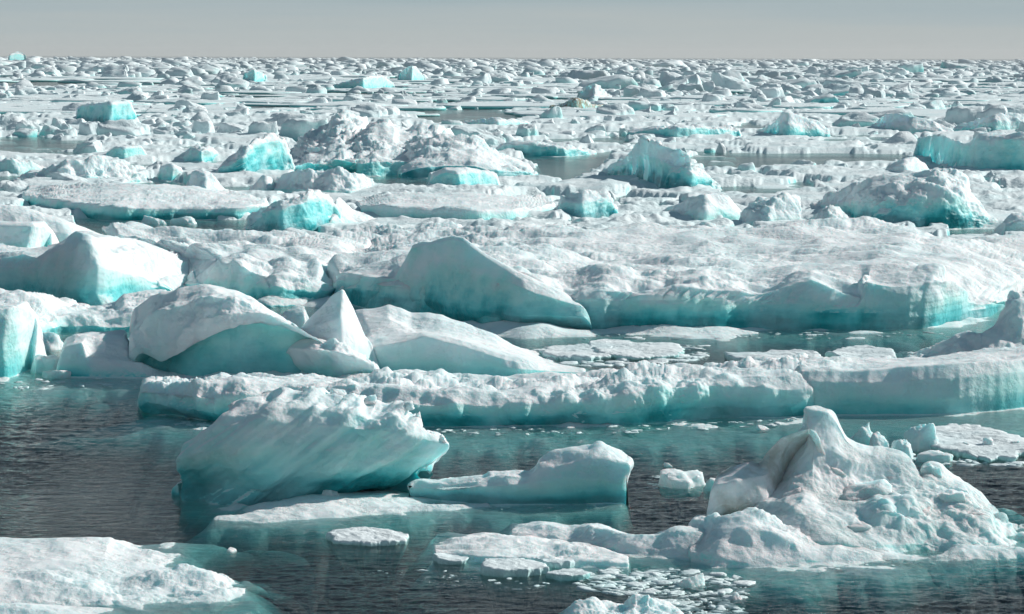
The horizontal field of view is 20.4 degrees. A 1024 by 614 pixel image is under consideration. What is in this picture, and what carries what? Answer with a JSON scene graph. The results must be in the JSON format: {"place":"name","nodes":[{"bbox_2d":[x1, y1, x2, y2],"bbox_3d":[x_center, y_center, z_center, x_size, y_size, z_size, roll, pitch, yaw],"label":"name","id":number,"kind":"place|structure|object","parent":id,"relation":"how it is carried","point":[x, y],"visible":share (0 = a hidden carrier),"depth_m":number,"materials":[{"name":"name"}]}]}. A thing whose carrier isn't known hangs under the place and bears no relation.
{"place":"outdoors","nodes":[
{"label":"outdoors","id":0,"kind":"place"},
{"bbox_2d":[0,56,1023,613],"bbox_3d":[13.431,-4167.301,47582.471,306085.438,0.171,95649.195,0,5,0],"label":"sea","id":1,"kind":"structure","parent":0,"point":[566,166],"depth_m":107.11,"materials":[{"name":"liquid"}]},
{"bbox_2d":[0,114,24,127],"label":"ice chunk","id":2,"kind":"object","parent":1,"relation":"on","point":[6,120],"visible":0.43,"depth_m":471.91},
{"bbox_2d":[0,158,44,177],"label":"iceberg","id":3,"kind":"object","parent":1,"relation":"on","point":[18,167],"visible":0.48,"depth_m":285.72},
{"bbox_2d":[0,302,84,445],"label":"ice block","id":4,"kind":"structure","parent":1,"relation":"on","point":[21,341],"depth_m":106.12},
{"bbox_2d":[31,354,58,381],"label":"ice chunk","id":5,"kind":"object","parent":1,"relation":"on","point":[41,364],"visible":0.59,"depth_m":108.08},
{"bbox_2d":[0,204,102,241],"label":"iceberg","id":6,"kind":"object","parent":1,"relation":"on","point":[62,229],"visible":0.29,"depth_m":179.82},
{"bbox_2d":[42,332,63,356],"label":"ice chunk","id":7,"kind":"object","parent":1,"relation":"on","point":[52,341],"visible":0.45,"depth_m":116.39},
{"bbox_2d":[42,370,70,383],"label":"ice chunk","id":8,"kind":"object","parent":1,"relation":"on","point":[58,374],"visible":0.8,"depth_m":106.16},
{"bbox_2d":[0,377,140,390],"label":"brash ice","id":9,"kind":"structure","parent":1,"relation":"on","point":[61,382],"depth_m":104.35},
{"bbox_2d":[0,288,166,342],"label":"ice floe","id":10,"kind":"object","parent":1,"relation":"on","point":[56,315],"visible":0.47,"depth_m":124.76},
{"bbox_2d":[11,155,158,183],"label":"iceberg","id":11,"kind":"object","parent":1,"relation":"on","point":[96,166],"visible":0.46,"depth_m":266.00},
{"bbox_2d":[79,121,99,134],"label":"ice chunk","id":12,"kind":"object","parent":1,"relation":"on","point":[87,128],"visible":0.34,"depth_m":424.20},
{"bbox_2d":[0,221,188,306],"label":"iceberg","id":13,"kind":"object","parent":1,"relation":"on","point":[90,268],"visible":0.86,"depth_m":141.42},
{"bbox_2d":[7,330,183,425],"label":"ice block","id":14,"kind":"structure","parent":1,"relation":"on","point":[91,356],"depth_m":106.50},
{"bbox_2d":[76,100,137,122],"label":"iceberg","id":15,"kind":"object","parent":1,"relation":"on","point":[109,110],"visible":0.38,"depth_m":493.91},
{"bbox_2d":[96,119,149,135],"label":"ice chunk","id":16,"kind":"object","parent":1,"relation":"on","point":[133,127],"visible":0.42,"depth_m":418.13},
{"bbox_2d":[106,144,146,158],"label":"iceberg","id":17,"kind":"object","parent":1,"relation":"on","point":[122,152],"visible":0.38,"depth_m":323.09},
{"bbox_2d":[22,182,268,227],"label":"tabular floe","id":18,"kind":"object","parent":1,"relation":"on","point":[114,202],"visible":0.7,"depth_m":214.57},
{"bbox_2d":[186,170,228,189],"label":"iceberg","id":19,"kind":"object","parent":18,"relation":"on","point":[205,179],"visible":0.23,"depth_m":247.39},
{"bbox_2d":[0,537,318,613],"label":"ice floe","id":20,"kind":"object","parent":1,"relation":"on","point":[87,575],"visible":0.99,"depth_m":65.05,"materials":[{"name":"ice"}]},
{"bbox_2d":[156,163,182,183],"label":"iceberg","id":21,"kind":"object","parent":1,"relation":"on","point":[168,172],"visible":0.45,"depth_m":274.08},
{"bbox_2d":[166,66,193,75],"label":"ice chunk","id":22,"kind":"object","parent":1,"relation":"on","point":[177,71],"visible":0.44,"depth_m":1622.64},
{"bbox_2d":[178,145,217,162],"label":"iceberg","id":23,"kind":"object","parent":1,"relation":"on","point":[197,153],"visible":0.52,"depth_m":324.70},
{"bbox_2d":[191,119,214,132],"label":"ice chunk","id":24,"kind":"object","parent":1,"relation":"on","point":[203,126],"visible":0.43,"depth_m":427.01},
{"bbox_2d":[129,284,323,377],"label":"iceberg","id":25,"kind":"object","parent":1,"relation":"on","point":[200,330],"visible":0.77,"depth_m":106.59,"materials":[{"name":"ice"}]},
{"bbox_2d":[215,76,249,87],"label":"ice chunk","id":26,"kind":"object","parent":1,"relation":"on","point":[232,82],"visible":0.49,"depth_m":1012.37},
{"bbox_2d":[217,122,248,132],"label":"ice chunk","id":27,"kind":"object","parent":1,"relation":"on","point":[224,127],"visible":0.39,"depth_m":434.05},
{"bbox_2d":[102,221,371,314],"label":"ice floe","id":28,"kind":"object","parent":1,"relation":"on","point":[277,269],"visible":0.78,"depth_m":150.66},
{"bbox_2d":[213,132,295,172],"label":"iceberg","id":29,"kind":"object","parent":1,"relation":"on","point":[269,151],"visible":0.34,"depth_m":280.93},
{"bbox_2d":[243,70,266,81],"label":"iceberg","id":30,"kind":"object","parent":1,"relation":"on","point":[255,75],"visible":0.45,"depth_m":1256.45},
{"bbox_2d":[249,175,274,190],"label":"iceberg","id":31,"kind":"object","parent":1,"relation":"on","point":[264,183],"visible":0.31,"depth_m":249.52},
{"bbox_2d":[247,120,277,133],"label":"ice chunk","id":32,"kind":"object","parent":1,"relation":"on","point":[261,126],"visible":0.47,"depth_m":414.55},
{"bbox_2d":[265,112,313,126],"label":"ice chunk","id":33,"kind":"object","parent":1,"relation":"on","point":[280,118],"visible":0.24,"depth_m":434.01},
{"bbox_2d":[244,189,341,231],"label":"iceberg","id":34,"kind":"object","parent":1,"relation":"on","point":[311,210],"visible":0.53,"depth_m":190.15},
{"bbox_2d":[281,305,308,328],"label":"ice chunk","id":35,"kind":"object","parent":1,"relation":"on","point":[297,315],"visible":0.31,"depth_m":126.37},
{"bbox_2d":[279,117,327,141],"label":"ice chunk","id":36,"kind":"object","parent":1,"relation":"on","point":[294,129],"visible":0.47,"depth_m":403.07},
{"bbox_2d":[274,166,382,192],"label":"iceberg","id":37,"kind":"object","parent":1,"relation":"on","point":[338,179],"visible":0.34,"depth_m":244.21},
{"bbox_2d":[290,109,368,172],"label":"iceberg","id":38,"kind":"object","parent":1,"relation":"on","point":[336,136],"visible":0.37,"depth_m":311.86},
{"bbox_2d":[171,386,489,603],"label":"iceberg","id":39,"kind":"object","parent":1,"relation":"on","point":[284,455],"visible":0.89,"depth_m":76.00,"materials":[{"name":"ice"}]},
{"bbox_2d":[286,289,380,376],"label":"ice pinnacle","id":40,"kind":"object","parent":1,"relation":"on","point":[332,323],"visible":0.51,"depth_m":106.65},
{"bbox_2d":[329,197,374,222],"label":"iceberg","id":41,"kind":"object","parent":1,"relation":"on","point":[349,214],"visible":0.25,"depth_m":196.99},
{"bbox_2d":[333,75,394,87],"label":"iceberg","id":42,"kind":"object","parent":1,"relation":"on","point":[377,81],"visible":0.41,"depth_m":1025.42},
{"bbox_2d":[325,527,408,586],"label":"ice floe","id":43,"kind":"object","parent":1,"relation":"on","point":[364,540],"visible":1,"depth_m":70.37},
{"bbox_2d":[350,104,387,116],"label":"ice chunk","id":44,"kind":"object","parent":1,"relation":"on","point":[372,110],"visible":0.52,"depth_m":546.43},
{"bbox_2d":[353,118,453,181],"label":"iceberg","id":45,"kind":"object","parent":1,"relation":"on","point":[379,145],"visible":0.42,"depth_m":301.64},
{"bbox_2d":[397,66,425,79],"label":"iceberg","id":46,"kind":"object","parent":1,"relation":"on","point":[411,73],"visible":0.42,"depth_m":1361.36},
{"bbox_2d":[0,352,849,541],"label":"ice floe","id":47,"kind":"object","parent":1,"relation":"on","point":[646,392],"visible":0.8,"depth_m":92.96,"materials":[{"name":"ice"}]},
{"bbox_2d":[433,553,468,583],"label":"ice floe","id":48,"kind":"object","parent":1,"relation":"on","point":[450,563],"visible":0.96,"depth_m":67.59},
{"bbox_2d":[356,192,554,219],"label":"tabular floe","id":49,"kind":"object","parent":1,"relation":"on","point":[463,205],"visible":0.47,"depth_m":209.02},
{"bbox_2d":[377,569,549,589],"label":"brash ice","id":50,"kind":"structure","parent":1,"relation":"on","point":[488,580],"depth_m":65.48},
{"bbox_2d":[429,167,499,184],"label":"iceberg","id":51,"kind":"object","parent":1,"relation":"on","point":[458,175],"visible":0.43,"depth_m":249.78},
{"bbox_2d":[393,133,543,183],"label":"iceberg","id":52,"kind":"object","parent":1,"relation":"on","point":[427,156],"visible":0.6,"depth_m":288.44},
{"bbox_2d":[451,125,493,135],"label":"ice chunk","id":53,"kind":"object","parent":1,"relation":"on","point":[468,131],"visible":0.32,"depth_m":393.79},
{"bbox_2d":[355,305,597,375],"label":"iceberg","id":54,"kind":"object","parent":1,"relation":"on","point":[399,338],"visible":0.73,"depth_m":107.85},
{"bbox_2d":[185,417,796,435],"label":"brash ice","id":55,"kind":"structure","parent":1,"relation":"on","point":[625,432],"depth_m":92.20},
{"bbox_2d":[477,134,505,146],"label":"ice chunk","id":56,"kind":"object","parent":1,"relation":"on","point":[490,140],"visible":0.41,"depth_m":378.77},
{"bbox_2d":[463,117,528,124],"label":"iceberg","id":57,"kind":"object","parent":1,"relation":"on","point":[496,120],"visible":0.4,"depth_m":486.89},
{"bbox_2d":[0,101,1023,252],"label":"pack ice","id":58,"kind":"structure","parent":1,"relation":"on","point":[643,199],"depth_m":289.60,"materials":[{"name":"ice"}]},
{"bbox_2d":[0,58,1023,117],"bbox_3d":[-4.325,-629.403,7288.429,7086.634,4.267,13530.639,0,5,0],"label":"distant pack ice","id":59,"kind":"structure","parent":1,"relation":"on","point":[275,98],"depth_m":801.59,"materials":[{"name":"ice"}]},
{"bbox_2d":[0,56,1023,222],"bbox_3d":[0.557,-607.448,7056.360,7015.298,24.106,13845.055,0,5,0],"label":"ice rubble","id":60,"kind":"object","parent":59,"relation":"on","point":[31,64],"visible":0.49,"depth_m":1508.12,"materials":[{"name":"ice"}]},
{"bbox_2d":[480,558,548,613],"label":"ice floe","id":61,"kind":"object","parent":1,"relation":"on","point":[529,572],"visible":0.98,"depth_m":66.13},
{"bbox_2d":[396,532,638,613],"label":"ice floe","id":62,"kind":"object","parent":1,"relation":"on","point":[477,549],"visible":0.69,"depth_m":67.97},
{"bbox_2d":[407,441,633,533],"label":"iceberg","id":63,"kind":"object","parent":1,"relation":"on","point":[590,477],"visible":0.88,"depth_m":76.55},
{"bbox_2d":[516,124,538,136],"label":"ice chunk","id":64,"kind":"object","parent":1,"relation":"on","point":[526,130],"visible":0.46,"depth_m":411.35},
{"bbox_2d":[495,140,598,160],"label":"iceberg","id":65,"kind":"object","parent":1,"relation":"on","point":[532,149],"visible":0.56,"depth_m":345.63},
{"bbox_2d":[539,106,562,117],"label":"ice chunk","id":66,"kind":"object","parent":1,"relation":"on","point":[555,112],"visible":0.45,"depth_m":529.70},
{"bbox_2d":[535,557,574,570],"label":"ice floe","id":67,"kind":"object","parent":1,"relation":"on","point":[553,564],"visible":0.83,"depth_m":67.13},
{"bbox_2d":[546,568,589,613],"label":"ice floe","id":68,"kind":"object","parent":1,"relation":"on","point":[559,578],"visible":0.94,"depth_m":65.59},
{"bbox_2d":[539,343,612,368],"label":"ice floe","id":69,"kind":"object","parent":1,"relation":"on","point":[579,352],"visible":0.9,"depth_m":114.03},
{"bbox_2d":[549,97,603,107],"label":"iceberg","id":70,"kind":"object","parent":1,"relation":"on","point":[577,102],"visible":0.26,"depth_m":630.98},
{"bbox_2d":[552,189,617,217],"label":"iceberg","id":71,"kind":"object","parent":1,"relation":"on","point":[589,203],"visible":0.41,"depth_m":209.24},
{"bbox_2d":[565,69,607,79],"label":"ice chunk","id":72,"kind":"object","parent":1,"relation":"on","point":[583,74],"visible":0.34,"depth_m":1360.32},
{"bbox_2d":[577,84,610,99],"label":"iceberg","id":73,"kind":"object","parent":1,"relation":"on","point":[595,91],"visible":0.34,"depth_m":788.33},
{"bbox_2d":[578,75,637,88],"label":"ice chunk","id":74,"kind":"object","parent":1,"relation":"on","point":[607,82],"visible":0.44,"depth_m":1001.26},
{"bbox_2d":[589,339,630,345],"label":"ice floe","id":75,"kind":"object","parent":1,"relation":"on","point":[610,342],"visible":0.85,"depth_m":118.29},
{"bbox_2d":[596,103,634,114],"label":"ice chunk","id":76,"kind":"object","parent":1,"relation":"on","point":[617,109],"visible":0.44,"depth_m":562.99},
{"bbox_2d":[529,344,710,367],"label":"brash ice","id":77,"kind":"structure","parent":1,"relation":"on","point":[682,358],"depth_m":112.96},
{"bbox_2d":[559,593,683,613],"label":"ice chunk","id":78,"kind":"object","parent":1,"relation":"on","point":[634,603],"visible":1,"depth_m":61.10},
{"bbox_2d":[591,342,684,368],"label":"ice floe","id":79,"kind":"object","parent":1,"relation":"on","point":[634,351],"visible":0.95,"depth_m":115.33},
{"bbox_2d":[628,100,661,110],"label":"ice chunk","id":80,"kind":"object","parent":1,"relation":"on","point":[640,105],"visible":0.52,"depth_m":621.14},
{"bbox_2d":[638,88,665,97],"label":"ice chunk","id":81,"kind":"object","parent":1,"relation":"on","point":[647,92],"visible":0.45,"depth_m":791.04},
{"bbox_2d":[602,135,721,189],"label":"iceberg","id":82,"kind":"object","parent":1,"relation":"on","point":[657,163],"visible":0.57,"depth_m":259.56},
{"bbox_2d":[302,216,1023,364],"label":"ice floe","id":83,"kind":"object","parent":1,"relation":"on","point":[536,282],"visible":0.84,"depth_m":129.46,"materials":[{"name":"ice"}]},
{"bbox_2d":[572,568,755,613],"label":"brash ice","id":84,"kind":"structure","parent":1,"relation":"on","point":[657,576],"depth_m":64.74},
{"bbox_2d":[659,468,705,500],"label":"ice chunk","id":85,"kind":"object","parent":1,"relation":"on","point":[675,480],"visible":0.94,"depth_m":79.71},
{"bbox_2d":[625,124,741,137],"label":"iceberg","id":86,"kind":"object","parent":1,"relation":"on","point":[677,131],"visible":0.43,"depth_m":420.02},
{"bbox_2d":[677,573,706,594],"bbox_3d":[4.107,6.329,64.872,0.676,0.491,0.492,0,5,0],"label":"ice chunk","id":87,"kind":"object","parent":1,"relation":"on","point":[696,581],"visible":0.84,"depth_m":64.77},
{"bbox_2d":[663,193,741,219],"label":"iceberg","id":88,"kind":"object","parent":1,"relation":"on","point":[709,206],"visible":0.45,"depth_m":208.12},
{"bbox_2d":[503,332,948,339],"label":"brash ice","id":89,"kind":"structure","parent":1,"relation":"on","point":[638,338],"depth_m":123.37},
{"bbox_2d":[710,70,756,89],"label":"ice chunk","id":90,"kind":"object","parent":1,"relation":"on","point":[724,81],"visible":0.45,"depth_m":1020.01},
{"bbox_2d":[498,405,1023,613],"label":"iceberg","id":91,"kind":"object","parent":1,"relation":"on","point":[821,490],"visible":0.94,"depth_m":69.42,"materials":[{"name":"ice"}]},
{"bbox_2d":[733,192,801,224],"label":"iceberg","id":92,"kind":"object","parent":1,"relation":"on","point":[784,206],"visible":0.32,"depth_m":202.15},
{"bbox_2d":[758,87,784,97],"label":"ice chunk","id":93,"kind":"object","parent":1,"relation":"on","point":[772,92],"visible":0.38,"depth_m":796.97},
{"bbox_2d":[724,349,820,360],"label":"ice floe","id":94,"kind":"object","parent":1,"relation":"on","point":[733,356],"visible":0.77,"depth_m":113.59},
{"bbox_2d":[756,112,830,136],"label":"iceberg","id":95,"kind":"object","parent":1,"relation":"on","point":[786,123],"visible":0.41,"depth_m":429.53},
{"bbox_2d":[772,78,816,87],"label":"ice chunk","id":96,"kind":"object","parent":1,"relation":"on","point":[802,82],"visible":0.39,"depth_m":1013.30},
{"bbox_2d":[804,94,838,102],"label":"ice chunk","id":97,"kind":"object","parent":1,"relation":"on","point":[829,98],"visible":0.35,"depth_m":706.43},
{"bbox_2d":[803,205,850,219],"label":"iceberg","id":98,"kind":"object","parent":1,"relation":"on","point":[830,211],"visible":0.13,"depth_m":199.43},
{"bbox_2d":[823,83,849,95],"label":"ice chunk","id":99,"kind":"object","parent":1,"relation":"on","point":[838,89],"visible":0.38,"depth_m":848.36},
{"bbox_2d":[832,111,878,126],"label":"ice chunk","id":100,"kind":"object","parent":1,"relation":"on","point":[862,119],"visible":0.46,"depth_m":483.87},
{"bbox_2d":[825,345,896,357],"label":"ice floe","id":101,"kind":"object","parent":1,"relation":"on","point":[861,351],"visible":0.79,"depth_m":114.59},
{"bbox_2d":[850,423,872,444],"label":"ice chunk","id":102,"kind":"object","parent":1,"relation":"on","point":[862,435],"visible":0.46,"depth_m":88.29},
{"bbox_2d":[868,432,888,446],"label":"ice chunk","id":103,"kind":"object","parent":1,"relation":"on","point":[877,439],"visible":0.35,"depth_m":85.56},
{"bbox_2d":[881,131,916,144],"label":"ice chunk","id":104,"kind":"object","parent":1,"relation":"on","point":[903,137],"visible":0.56,"depth_m":395.63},
{"bbox_2d":[891,439,913,462],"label":"ice chunk","id":105,"kind":"object","parent":1,"relation":"on","point":[904,445],"visible":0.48,"depth_m":85.50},
{"bbox_2d":[811,168,997,234],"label":"iceberg","id":106,"kind":"object","parent":1,"relation":"on","point":[925,198],"visible":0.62,"depth_m":201.88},
{"bbox_2d":[885,157,928,171],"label":"iceberg","id":107,"kind":"object","parent":1,"relation":"on","point":[909,163],"visible":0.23,"depth_m":281.45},
{"bbox_2d":[795,345,1023,516],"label":"ice floe","id":108,"kind":"object","parent":1,"relation":"on","point":[973,382],"visible":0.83,"depth_m":96.13,"materials":[{"name":"ice"}]},
{"bbox_2d":[871,113,952,133],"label":"iceberg","id":109,"kind":"object","parent":1,"relation":"on","point":[903,122],"visible":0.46,"depth_m":453.77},
{"bbox_2d":[904,423,937,468],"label":"ice block","id":110,"kind":"object","parent":1,"relation":"on","point":[921,438],"depth_m":87.45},
{"bbox_2d":[914,450,953,467],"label":"ice chunk","id":111,"kind":"object","parent":1,"relation":"on","point":[935,456],"visible":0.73,"depth_m":84.92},
{"bbox_2d":[895,290,1023,357],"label":"snow ridge","id":112,"kind":"structure","parent":1,"relation":"on","point":[1006,329],"depth_m":112.49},
{"bbox_2d":[944,106,982,123],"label":"ice chunk","id":113,"kind":"object","parent":1,"relation":"on","point":[957,114],"visible":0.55,"depth_m":498.12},
{"bbox_2d":[912,453,1023,467],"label":"brash ice","id":114,"kind":"structure","parent":1,"relation":"on","point":[1016,464],"depth_m":84.53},
{"bbox_2d":[913,131,1023,170],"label":"iceberg","id":115,"kind":"object","parent":1,"relation":"on","point":[991,151],"visible":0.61,"depth_m":297.70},
{"bbox_2d":[930,423,1023,490],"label":"ice floe","id":116,"kind":"object","parent":1,"relation":"on","point":[952,436],"visible":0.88,"depth_m":86.83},
{"bbox_2d":[953,112,1023,130],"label":"iceberg","id":117,"kind":"object","parent":1,"relation":"on","point":[1006,121],"visible":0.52,"depth_m":456.33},
{"bbox_2d":[976,105,1007,118],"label":"ice chunk","id":118,"kind":"object","parent":1,"relation":"on","point":[993,110],"visible":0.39,"depth_m":495.63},
{"bbox_2d":[983,103,1023,113],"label":"ice chunk","id":119,"kind":"object","parent":1,"relation":"on","point":[1016,108],"visible":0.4,"depth_m":565.98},
{"bbox_2d":[992,213,1023,234],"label":"iceberg","id":120,"kind":"object","parent":1,"relation":"on","point":[1013,222],"visible":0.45,"depth_m":190.83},
{"bbox_2d":[0,0,1023,58],"label":"sky","id":121,"kind":"structure","parent":0,"point":[818,29],"materials":[{"name":"grey"}]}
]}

